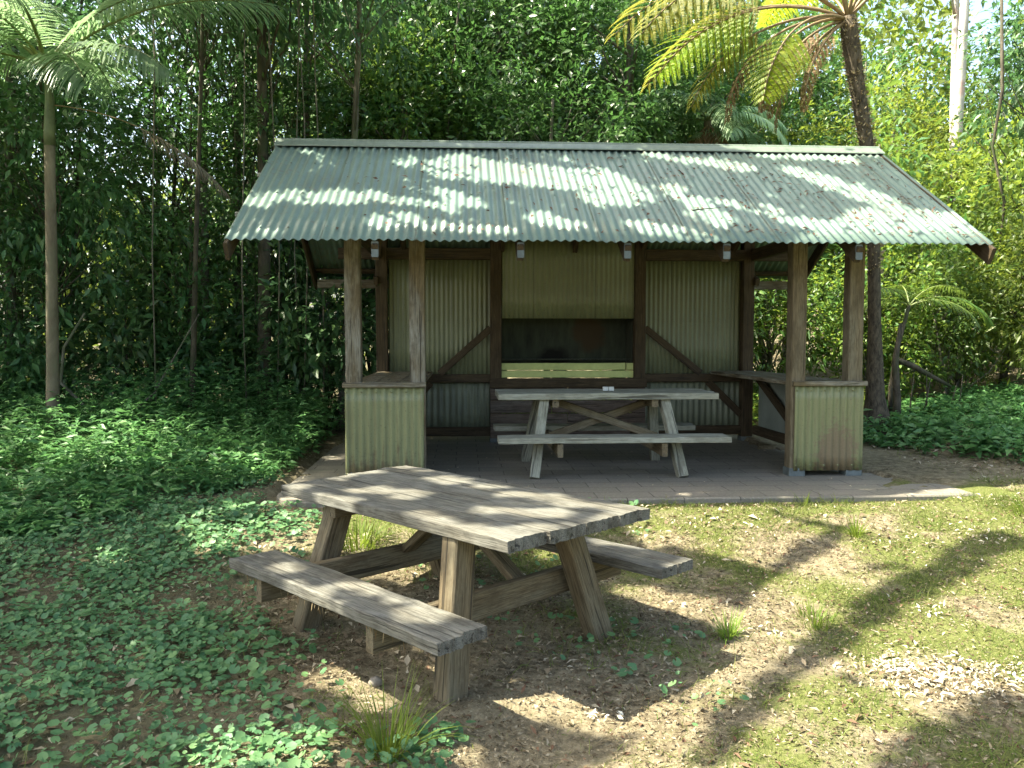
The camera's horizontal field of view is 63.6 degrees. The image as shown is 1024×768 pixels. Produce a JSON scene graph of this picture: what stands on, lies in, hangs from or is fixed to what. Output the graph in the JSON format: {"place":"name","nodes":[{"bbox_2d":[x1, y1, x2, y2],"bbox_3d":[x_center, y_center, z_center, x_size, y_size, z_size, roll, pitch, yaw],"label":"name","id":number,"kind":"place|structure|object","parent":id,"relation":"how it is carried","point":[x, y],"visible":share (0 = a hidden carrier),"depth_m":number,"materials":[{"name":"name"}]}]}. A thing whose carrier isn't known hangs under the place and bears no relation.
{"place":"outdoors","nodes":[
{"label":"outdoors","id":0,"kind":"place"},
{"bbox_2d":[0,309,1023,767],"bbox_3d":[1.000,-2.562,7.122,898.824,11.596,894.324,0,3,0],"label":"ground","id":1,"kind":"structure","parent":0,"point":[892,465],"depth_m":4.17,"materials":[{"name":"soil"}]},
{"bbox_2d":[0,71,81,326],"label":"bushy sapling","id":2,"kind":"object","parent":1,"relation":"on","point":[15,190],"visible":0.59,"depth_m":9.82,"materials":[{"name":"green plant"}]},
{"bbox_2d":[0,243,99,427],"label":"understorey shrub","id":3,"kind":"object","parent":1,"relation":"on","point":[7,350],"visible":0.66,"depth_m":9.82,"materials":[{"name":"green plant"}]},
{"bbox_2d":[0,0,127,417],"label":"rainforest tree","id":4,"kind":"object","parent":1,"relation":"on","point":[20,198],"visible":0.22,"depth_m":10.75,"materials":[{"name":"green plant"}]},
{"bbox_2d":[1,0,134,371],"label":"rainforest tree","id":5,"kind":"object","parent":1,"relation":"on","point":[80,236],"visible":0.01,"depth_m":14.44,"materials":[{"name":"green plant"}]},
{"bbox_2d":[0,0,137,365],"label":"rainforest tree","id":6,"kind":"object","parent":1,"relation":"on","point":[37,172],"visible":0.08,"depth_m":12.42,"materials":[{"name":"green plant"}]},
{"bbox_2d":[0,201,148,421],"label":"understorey shrub","id":7,"kind":"object","parent":1,"relation":"on","point":[71,298],"visible":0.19,"depth_m":11.27,"materials":[{"name":"green plant"}]},
{"bbox_2d":[0,0,188,389],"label":"bushy sapling","id":8,"kind":"object","parent":1,"relation":"on","point":[73,187],"visible":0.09,"depth_m":12.04,"materials":[{"name":"green plant"}]},
{"bbox_2d":[0,0,189,341],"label":"bushy sapling","id":9,"kind":"object","parent":1,"relation":"on","point":[76,205],"visible":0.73,"depth_m":10.03,"materials":[{"name":"green plant"}]},
{"bbox_2d":[43,431,167,453],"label":"fern plant","id":10,"kind":"object","parent":1,"relation":"on","point":[142,437],"visible":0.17,"depth_m":8.22,"materials":[{"name":"green plant"}]},
{"bbox_2d":[12,243,230,425],"bbox_3d":[-4.900,-0.484,10.552,2.534,2.665,1.988,-2,4,-36],"label":"understorey shrub","id":11,"kind":"object","parent":1,"relation":"on","point":[144,335],"visible":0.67,"depth_m":10.34,"materials":[{"name":"green plant"}]},
{"bbox_2d":[95,447,186,470],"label":"fern plant","id":12,"kind":"object","parent":1,"relation":"on","point":[175,453],"visible":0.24,"depth_m":7.42,"materials":[{"name":"green plant"}]},
{"bbox_2d":[0,0,286,446],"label":"feather palm","id":13,"kind":"object","parent":1,"relation":"on","point":[48,59],"visible":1,"depth_m":8.59,"materials":[{"name":"green plant"}]},
{"bbox_2d":[74,212,254,404],"bbox_3d":[-5.189,-0.945,12.293,2.584,3.465,3.295,-3,4,-43],"label":"understorey shrub","id":14,"kind":"object","parent":1,"relation":"on","point":[155,265],"visible":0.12,"depth_m":11.97,"materials":[{"name":"green plant"}]},
{"bbox_2d":[47,0,286,374],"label":"bushy sapling","id":15,"kind":"object","parent":1,"relation":"on","point":[174,178],"visible":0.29,"depth_m":11.83,"materials":[{"name":"green plant"}]},
{"bbox_2d":[63,0,270,386],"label":"rainforest tree","id":16,"kind":"object","parent":1,"relation":"on","point":[144,158],"visible":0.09,"depth_m":13.33,"materials":[{"name":"green plant"}]},
{"bbox_2d":[139,314,199,424],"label":"leaning stem","id":17,"kind":"object","parent":1,"relation":"on","point":[175,354],"visible":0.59,"depth_m":9.76,"materials":[{"name":"brown plant"}]},
{"bbox_2d":[77,36,284,415],"bbox_3d":[-4.146,-1.768,10.757,2.146,5.210,2.590,2,4,38],"label":"bushy sapling","id":18,"kind":"object","parent":1,"relation":"on","point":[191,143],"visible":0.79,"depth_m":10.60,"materials":[{"name":"green plant"}]},
{"bbox_2d":[72,0,293,434],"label":"rainforest tree","id":19,"kind":"object","parent":1,"relation":"on","point":[202,49],"visible":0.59,"depth_m":10.14,"materials":[{"name":"green plant"}]},
{"bbox_2d":[0,343,371,541],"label":"undergrowth","id":20,"kind":"object","parent":1,"relation":"on","point":[31,434],"visible":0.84,"depth_m":7.91,"materials":[{"name":"green plant"}]},
{"bbox_2d":[60,313,156,411],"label":"curved vine","id":21,"kind":"object","parent":20,"relation":"attached to","point":[62,384],"visible":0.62,"depth_m":9.49,"materials":[{"name":"brown plant"}]},
{"bbox_2d":[94,219,280,428],"bbox_3d":[-4.258,-0.612,10.786,2.126,3.085,2.408,2,4,28],"label":"understorey shrub","id":22,"kind":"object","parent":1,"relation":"on","point":[208,342],"visible":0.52,"depth_m":10.56,"materials":[{"name":"green plant"}]},
{"bbox_2d":[104,0,303,427],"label":"rainforest tree","id":23,"kind":"object","parent":1,"relation":"on","point":[204,211],"visible":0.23,"depth_m":11.42,"materials":[{"name":"green plant"}]},
{"bbox_2d":[115,0,345,415],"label":"rainforest tree","id":24,"kind":"object","parent":1,"relation":"on","point":[227,61],"visible":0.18,"depth_m":12.03,"materials":[{"name":"green plant"}]},
{"bbox_2d":[139,9,341,393],"bbox_3d":[-4.984,-4.714,15.252,3.892,10.492,4.067,1,3,22],"label":"rainforest tree","id":25,"kind":"object","parent":1,"relation":"on","point":[248,148],"visible":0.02,"depth_m":15.07,"materials":[{"name":"green plant"}]},
{"bbox_2d":[154,25,346,424],"bbox_3d":[-3.429,-2.061,11.492,2.710,5.696,2.712,0,3,-2],"label":"bushy sapling","id":26,"kind":"object","parent":1,"relation":"on","point":[279,127],"visible":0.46,"depth_m":11.19,"materials":[{"name":"green plant"}]},
{"bbox_2d":[174,256,342,425],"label":"understorey shrub","id":27,"kind":"object","parent":1,"relation":"on","point":[233,317],"visible":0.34,"depth_m":11.04,"materials":[{"name":"green plant"}]},
{"bbox_2d":[167,224,367,414],"bbox_3d":[-3.457,-1.209,12.816,3.211,4.113,2.834,2,3,26],"label":"understorey shrub","id":28,"kind":"object","parent":1,"relation":"on","point":[249,286],"visible":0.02,"depth_m":12.41,"materials":[{"name":"green plant"}]},
{"bbox_2d":[169,0,384,434],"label":"rainforest tree","id":29,"kind":"object","parent":1,"relation":"on","point":[262,148],"visible":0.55,"depth_m":10.80,"materials":[{"name":"green plant"}]},
{"bbox_2d":[213,74,376,415],"bbox_3d":[-3.359,-1.939,12.970,2.559,5.170,2.828,0,3,0],"label":"sapling","id":30,"kind":"object","parent":1,"relation":"on","point":[313,115],"visible":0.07,"depth_m":12.72,"materials":[{"name":"green plant"}]},
{"bbox_2d":[204,249,388,429],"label":"understorey shrub","id":31,"kind":"object","parent":1,"relation":"on","point":[312,361],"visible":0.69,"depth_m":10.72,"materials":[{"name":"green plant"}]},
{"bbox_2d":[203,0,395,412],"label":"rainforest tree","id":32,"kind":"object","parent":1,"relation":"on","point":[322,96],"visible":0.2,"depth_m":11.84,"materials":[{"name":"green plant"}]},
{"bbox_2d":[285,248,388,396],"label":"understorey shrub","id":33,"kind":"object","parent":1,"relation":"on","point":[363,320],"visible":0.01,"depth_m":12.95,"materials":[{"name":"green plant"}]},
{"bbox_2d":[249,1,441,375],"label":"rainforest tree","id":34,"kind":"object","parent":1,"relation":"on","point":[340,77],"visible":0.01,"depth_m":13.88,"materials":[{"name":"green plant"}]},
{"bbox_2d":[310,514,398,552],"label":"grass tuft","id":35,"kind":"object","parent":1,"relation":"on","point":[365,541],"visible":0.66,"depth_m":5.60,"materials":[{"name":"green plant"}]},
{"bbox_2d":[328,288,388,372],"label":"understorey shrub","id":36,"kind":"object","parent":1,"relation":"on","point":[372,369],"visible":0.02,"depth_m":12.12,"materials":[{"name":"green plant"}]},
{"bbox_2d":[283,1,435,357],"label":"bushy sapling","id":37,"kind":"object","parent":1,"relation":"on","point":[341,119],"visible":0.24,"depth_m":11.83,"materials":[{"name":"green plant"}]},
{"bbox_2d":[265,0,473,430],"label":"rainforest tree","id":38,"kind":"object","parent":1,"relation":"on","point":[356,30],"visible":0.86,"depth_m":11.02,"materials":[{"name":"green plant"}]},
{"bbox_2d":[0,467,748,767],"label":"ground cover","id":39,"kind":"object","parent":1,"relation":"on","point":[278,738],"visible":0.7,"depth_m":4.20,"materials":[{"name":"green plant"}]},
{"bbox_2d":[368,676,382,687],"bbox_3d":[-0.621,1.356,3.760,0.058,0.053,0.055,-3,4,-42],"label":"stone","id":40,"kind":"object","parent":1,"relation":"on","point":[375,681],"visible":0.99,"depth_m":3.74,"materials":[{"name":"grey stone"}]},
{"bbox_2d":[291,660,477,767],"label":"grass tuft","id":41,"kind":"object","parent":1,"relation":"on","point":[378,737],"visible":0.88,"depth_m":3.21,"materials":[{"name":"green plant"}]},
{"bbox_2d":[281,4,492,140],"bbox_3d":[-1.815,-2.426,12.589,3.098,6.306,2.996,2,4,32],"label":"evergreen tree","id":42,"kind":"object","parent":1,"relation":"on","point":[414,133],"visible":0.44,"depth_m":12.06,"materials":[{"name":"green plant"}]},
{"bbox_2d":[269,0,530,373],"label":"evergreen tree","id":43,"kind":"object","parent":1,"relation":"on","point":[440,13],"visible":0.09,"depth_m":13.11,"materials":[{"name":"green plant"}]},
{"bbox_2d":[347,0,536,140],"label":"bushy sapling","id":44,"kind":"object","parent":1,"relation":"on","point":[457,71],"visible":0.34,"depth_m":12.09,"materials":[{"name":"green plant"}]},
{"bbox_2d":[229,465,692,705],"bbox_3d":[-0.353,1.000,4.424,1.726,0.831,1.964,-3,4,-45],"label":"picnic table","id":45,"kind":"object","parent":1,"relation":"on","point":[456,521],"visible":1,"depth_m":4.11,"materials":[{"name":"grey wood"}]},
{"bbox_2d":[345,0,609,141],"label":"evergreen tree","id":46,"kind":"object","parent":1,"relation":"on","point":[512,55],"visible":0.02,"depth_m":15.62,"materials":[{"name":"green plant"}]},
{"bbox_2d":[363,0,627,370],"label":"evergreen tree","id":47,"kind":"object","parent":1,"relation":"on","point":[505,22],"visible":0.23,"depth_m":12.96,"materials":[{"name":"green plant"}]},
{"bbox_2d":[0,448,1023,767],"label":"grass","id":48,"kind":"structure","parent":1,"relation":"on","point":[876,596],"depth_m":4.82,"materials":[{"name":"green plant"}]},
{"bbox_2d":[0,0,1023,380],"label":"wood","id":49,"kind":"object","parent":1,"relation":"on","point":[910,26],"visible":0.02,"depth_m":22.68,"materials":[{"name":"green plant"}]},
{"bbox_2d":[0,436,1023,767],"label":"leaf litter","id":50,"kind":"object","parent":1,"relation":"on","point":[406,662],"visible":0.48,"depth_m":4.15,"materials":[{"name":"brown plant"}]},
{"bbox_2d":[26,492,1023,765],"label":"pale litter","id":51,"kind":"object","parent":1,"relation":"on","point":[888,664],"visible":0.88,"depth_m":3.90,"materials":[{"name":"beige plant"}]},
{"bbox_2d":[438,53,674,142],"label":"evergreen tree","id":52,"kind":"object","parent":1,"relation":"on","point":[614,97],"visible":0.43,"depth_m":11.91,"materials":[{"name":"green plant"}]},
{"bbox_2d":[471,0,671,370],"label":"evergreen tree","id":53,"kind":"object","parent":1,"relation":"on","point":[525,52],"visible":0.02,"depth_m":16.60,"materials":[{"name":"green plant"}]},
{"bbox_2d":[492,0,768,143],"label":"evergreen tree","id":54,"kind":"object","parent":1,"relation":"on","point":[630,55],"visible":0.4,"depth_m":13.30,"materials":[{"name":"green plant"}]},
{"bbox_2d":[541,1,805,144],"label":"evergreen tree","id":55,"kind":"object","parent":1,"relation":"on","point":[652,61],"visible":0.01,"depth_m":17.32,"materials":[{"name":"green plant"}]},
{"bbox_2d":[633,89,788,144],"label":"skirted palm","id":56,"kind":"object","parent":1,"relation":"on","point":[707,138],"visible":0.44,"depth_m":13.50,"materials":[{"name":"green plant"}]},
{"bbox_2d":[591,1,836,145],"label":"evergreen tree","id":57,"kind":"object","parent":1,"relation":"on","point":[786,113],"visible":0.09,"depth_m":14.75,"materials":[{"name":"green plant"}]},
{"bbox_2d":[697,605,754,644],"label":"grass tuft","id":58,"kind":"object","parent":1,"relation":"on","point":[732,631],"visible":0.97,"depth_m":4.37,"materials":[{"name":"green plant"}]},
{"bbox_2d":[687,127,766,340],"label":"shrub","id":59,"kind":"object","parent":1,"relation":"on","point":[743,132],"visible":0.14,"depth_m":13.52,"materials":[{"name":"green plant"}]},
{"bbox_2d":[604,0,892,439],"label":"tree fern","id":60,"kind":"object","parent":1,"relation":"on","point":[845,19],"visible":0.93,"depth_m":10.03,"materials":[{"name":"green plant"}]},
{"bbox_2d":[673,0,857,145],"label":"evergreen tree","id":61,"kind":"object","parent":1,"relation":"on","point":[802,36],"visible":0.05,"depth_m":17.67,"materials":[{"name":"green plant"}]},
{"bbox_2d":[685,56,849,369],"bbox_3d":[4.758,-3.107,16.938,4.363,6.817,4.963,0,3,3],"label":"tree","id":62,"kind":"object","parent":1,"relation":"on","point":[804,135],"visible":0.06,"depth_m":15.93,"materials":[{"name":"green plant"}]},
{"bbox_2d":[753,278,786,361],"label":"bank shrub","id":63,"kind":"object","parent":1,"relation":"on","point":[763,320],"visible":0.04,"depth_m":12.28,"materials":[{"name":"green plant"}]},
{"bbox_2d":[789,490,816,506],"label":"grass tuft","id":64,"kind":"object","parent":1,"relation":"on","point":[805,501],"visible":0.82,"depth_m":6.45,"materials":[{"name":"green plant"}]},
{"bbox_2d":[761,85,852,372],"bbox_3d":[6.589,-3.730,19.448,4.627,7.359,4.816,-2,4,-31],"label":"tree","id":65,"kind":"object","parent":1,"relation":"on","point":[803,144],"visible":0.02,"depth_m":18.80,"materials":[{"name":"green plant"}]},
{"bbox_2d":[753,255,866,398],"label":"bank shrub","id":66,"kind":"object","parent":1,"relation":"on","point":[812,361],"visible":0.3,"depth_m":12.42,"materials":[{"name":"green plant"}]},
{"bbox_2d":[726,122,898,389],"bbox_3d":[4.542,-1.883,14.422,4.575,5.279,4.020,-1,3,-10],"label":"bank shrub","id":67,"kind":"object","parent":1,"relation":"on","point":[765,301],"visible":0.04,"depth_m":14.33,"materials":[{"name":"green plant"}]},
{"bbox_2d":[785,595,842,631],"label":"grass tuft","id":68,"kind":"object","parent":1,"relation":"on","point":[820,618],"visible":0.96,"depth_m":4.51,"materials":[{"name":"green plant"}]},
{"bbox_2d":[830,508,875,537],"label":"grass tuft","id":69,"kind":"object","parent":1,"relation":"on","point":[853,529],"visible":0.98,"depth_m":5.80,"materials":[{"name":"green plant"}]},
{"bbox_2d":[765,243,980,400],"bbox_3d":[5.210,-0.900,12.052,2.554,3.072,2.510,-3,4,-40],"label":"bank shrub","id":70,"kind":"object","parent":1,"relation":"on","point":[884,329],"visible":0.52,"depth_m":11.68,"materials":[{"name":"green plant"}]},
{"bbox_2d":[757,0,988,282],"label":"tree","id":71,"kind":"object","parent":1,"relation":"on","point":[866,61],"visible":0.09,"depth_m":18.32,"materials":[{"name":"green plant"}]},
{"bbox_2d":[771,51,1008,380],"bbox_3d":[6.663,-2.603,14.927,4.821,6.405,4.341,-1,3,-14],"label":"bank shrub","id":72,"kind":"object","parent":1,"relation":"on","point":[869,87],"visible":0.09,"depth_m":14.31,"materials":[{"name":"green plant"}]},
{"bbox_2d":[891,323,901,416],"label":"palm trunk","id":73,"kind":"object","parent":1,"relation":"on","point":[896,383],"visible":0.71,"depth_m":10.59,"materials":[{"name":"brown plant"}]},
{"bbox_2d":[790,55,1019,318],"bbox_3d":[7.674,-3.197,16.607,4.726,6.492,4.155,3,4,43],"label":"tree","id":74,"kind":"object","parent":1,"relation":"on","point":[937,135],"visible":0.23,"depth_m":16.20,"materials":[{"name":"green plant"}]},
{"bbox_2d":[907,358,915,421],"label":"dead twig","id":75,"kind":"object","parent":1,"relation":"on","point":[912,390],"visible":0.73,"depth_m":10.73,"materials":[{"name":"brown wood"}]},
{"bbox_2d":[806,107,1021,397],"bbox_3d":[6.062,-1.771,13.093,3.719,4.941,3.349,0,3,-4],"label":"bank shrub","id":76,"kind":"object","parent":1,"relation":"on","point":[892,149],"visible":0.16,"depth_m":12.72,"materials":[{"name":"green plant"}]},
{"bbox_2d":[899,358,951,387],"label":"fallen branch","id":77,"kind":"object","parent":1,"relation":"on","point":[913,366],"visible":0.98,"depth_m":10.70,"materials":[{"name":"brown wood"}]},
{"bbox_2d":[864,285,994,415],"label":"tree fern","id":78,"kind":"object","parent":1,"relation":"on","point":[904,322],"visible":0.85,"depth_m":10.89,"materials":[{"name":"green plant"}]},
{"bbox_2d":[840,237,1022,403],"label":"bank shrub","id":79,"kind":"object","parent":1,"relation":"on","point":[960,321],"visible":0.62,"depth_m":11.74,"materials":[{"name":"green plant"}]},
{"bbox_2d":[839,94,1023,374],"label":"bank shrub","id":80,"kind":"object","parent":1,"relation":"on","point":[1015,142],"visible":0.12,"depth_m":14.34,"materials":[{"name":"green plant"}]},
{"bbox_2d":[863,376,1023,463],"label":"ground cover plants","id":81,"kind":"object","parent":1,"relation":"on","point":[997,426],"visible":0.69,"depth_m":9.66,"materials":[{"name":"green plant"}]},
{"bbox_2d":[865,126,1023,389],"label":"bank shrub","id":82,"kind":"object","parent":1,"relation":"on","point":[949,181],"visible":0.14,"depth_m":12.56,"materials":[{"name":"green plant"}]},
{"bbox_2d":[869,37,1022,346],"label":"tree","id":83,"kind":"object","parent":1,"relation":"on","point":[942,78],"visible":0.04,"depth_m":20.31,"materials":[{"name":"green plant"}]},
{"bbox_2d":[884,217,1023,390],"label":"bank shrub","id":84,"kind":"object","parent":1,"relation":"on","point":[990,275],"visible":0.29,"depth_m":12.04,"materials":[{"name":"green plant"}]},
{"bbox_2d":[949,0,959,270],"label":"pale trunk tree","id":85,"kind":"object","parent":1,"relation":"on","point":[955,18],"visible":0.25,"depth_m":17.06,"materials":[{"name":"white plant"}]},
{"bbox_2d":[946,0,969,348],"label":"pale trunk tree","id":86,"kind":"object","parent":1,"relation":"on","point":[959,88],"visible":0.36,"depth_m":16.28,"materials":[{"name":"white plant"}]},
{"bbox_2d":[903,94,1023,351],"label":"tree","id":87,"kind":"object","parent":1,"relation":"on","point":[1011,102],"visible":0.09,"depth_m":16.81,"materials":[{"name":"green plant"}]},
{"bbox_2d":[917,147,1023,368],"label":"bank shrub","id":88,"kind":"object","parent":1,"relation":"on","point":[981,205],"visible":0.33,"depth_m":12.71,"materials":[{"name":"green plant"}]},
{"bbox_2d":[926,33,1023,310],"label":"tree","id":89,"kind":"object","parent":1,"relation":"on","point":[975,108],"visible":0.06,"depth_m":18.13,"materials":[{"name":"green plant"}]},
{"bbox_2d":[933,0,1023,386],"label":"overhanging tree","id":90,"kind":"object","parent":1,"relation":"on","point":[1010,51],"visible":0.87,"depth_m":12.97,"materials":[{"name":"green plant"}]},
{"bbox_2d":[987,0,1005,297],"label":"hanging vine","id":91,"kind":"object","parent":90,"relation":"hanging from","point":[1000,97],"visible":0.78,"depth_m":11.99,"materials":[{"name":"brown plant"}]},
{"bbox_2d":[958,174,1023,385],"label":"bank shrub","id":92,"kind":"object","parent":1,"relation":"on","point":[1007,299],"visible":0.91,"depth_m":11.42,"materials":[{"name":"green plant"}]},
{"bbox_2d":[958,108,1023,336],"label":"bank shrub","id":93,"kind":"object","parent":1,"relation":"on","point":[1011,150],"visible":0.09,"depth_m":14.35,"materials":[{"name":"green plant"}]},
{"bbox_2d":[976,4,1023,210],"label":"tree","id":94,"kind":"object","parent":1,"relation":"on","point":[1007,87],"visible":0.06,"depth_m":19.37,"materials":[{"name":"green plant"}]},
{"bbox_2d":[982,484,1023,515],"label":"grass tuft","id":95,"kind":"object","parent":1,"relation":"on","point":[1016,503],"visible":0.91,"depth_m":6.33,"materials":[{"name":"green plant"}]},
{"bbox_2d":[0,0,1023,324],"label":"sky","id":96,"kind":"structure","parent":0,"point":[977,6],"materials":[{"name":"white"}]},
{"bbox_2d":[276,435,976,507],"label":"paved floor","id":97,"kind":"structure","parent":0,"point":[760,474],"depth_m":7.74,"materials":[{"name":"concrete"}]},
{"bbox_2d":[223,138,998,475],"bbox_3d":[0.834,-0.890,8.879,6.614,3.370,4.178,0,3,-3],"label":"picnic shelter","id":98,"kind":"object","parent":97,"relation":"on","point":[469,312],"visible":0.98,"depth_m":8.34,"materials":[{"name":"metal"}]},
{"bbox_2d":[309,155,967,239],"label":"roof litter","id":99,"kind":"object","parent":98,"relation":"on","point":[552,185],"visible":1,"depth_m":7.69,"materials":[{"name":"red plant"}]},
{"bbox_2d":[493,388,731,478],"bbox_3d":[0.894,0.461,8.083,2.117,0.795,1.481,0,3,-3],"label":"picnic table","id":100,"kind":"object","parent":97,"relation":"on","point":[541,432],"visible":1,"depth_m":7.73,"materials":[{"name":"grey wood"}]},
{"bbox_2d":[302,442,991,496],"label":"floor litter","id":101,"kind":"object","parent":97,"relation":"on","point":[649,475],"visible":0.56,"depth_m":7.47,"materials":[{"name":"brown plant"}]},
{"bbox_2d":[502,382,886,424],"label":"undergrowth","id":102,"kind":"object","parent":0,"point":[755,405],"visible":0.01,"depth_m":11.63,"materials":[{"name":"green plant"}]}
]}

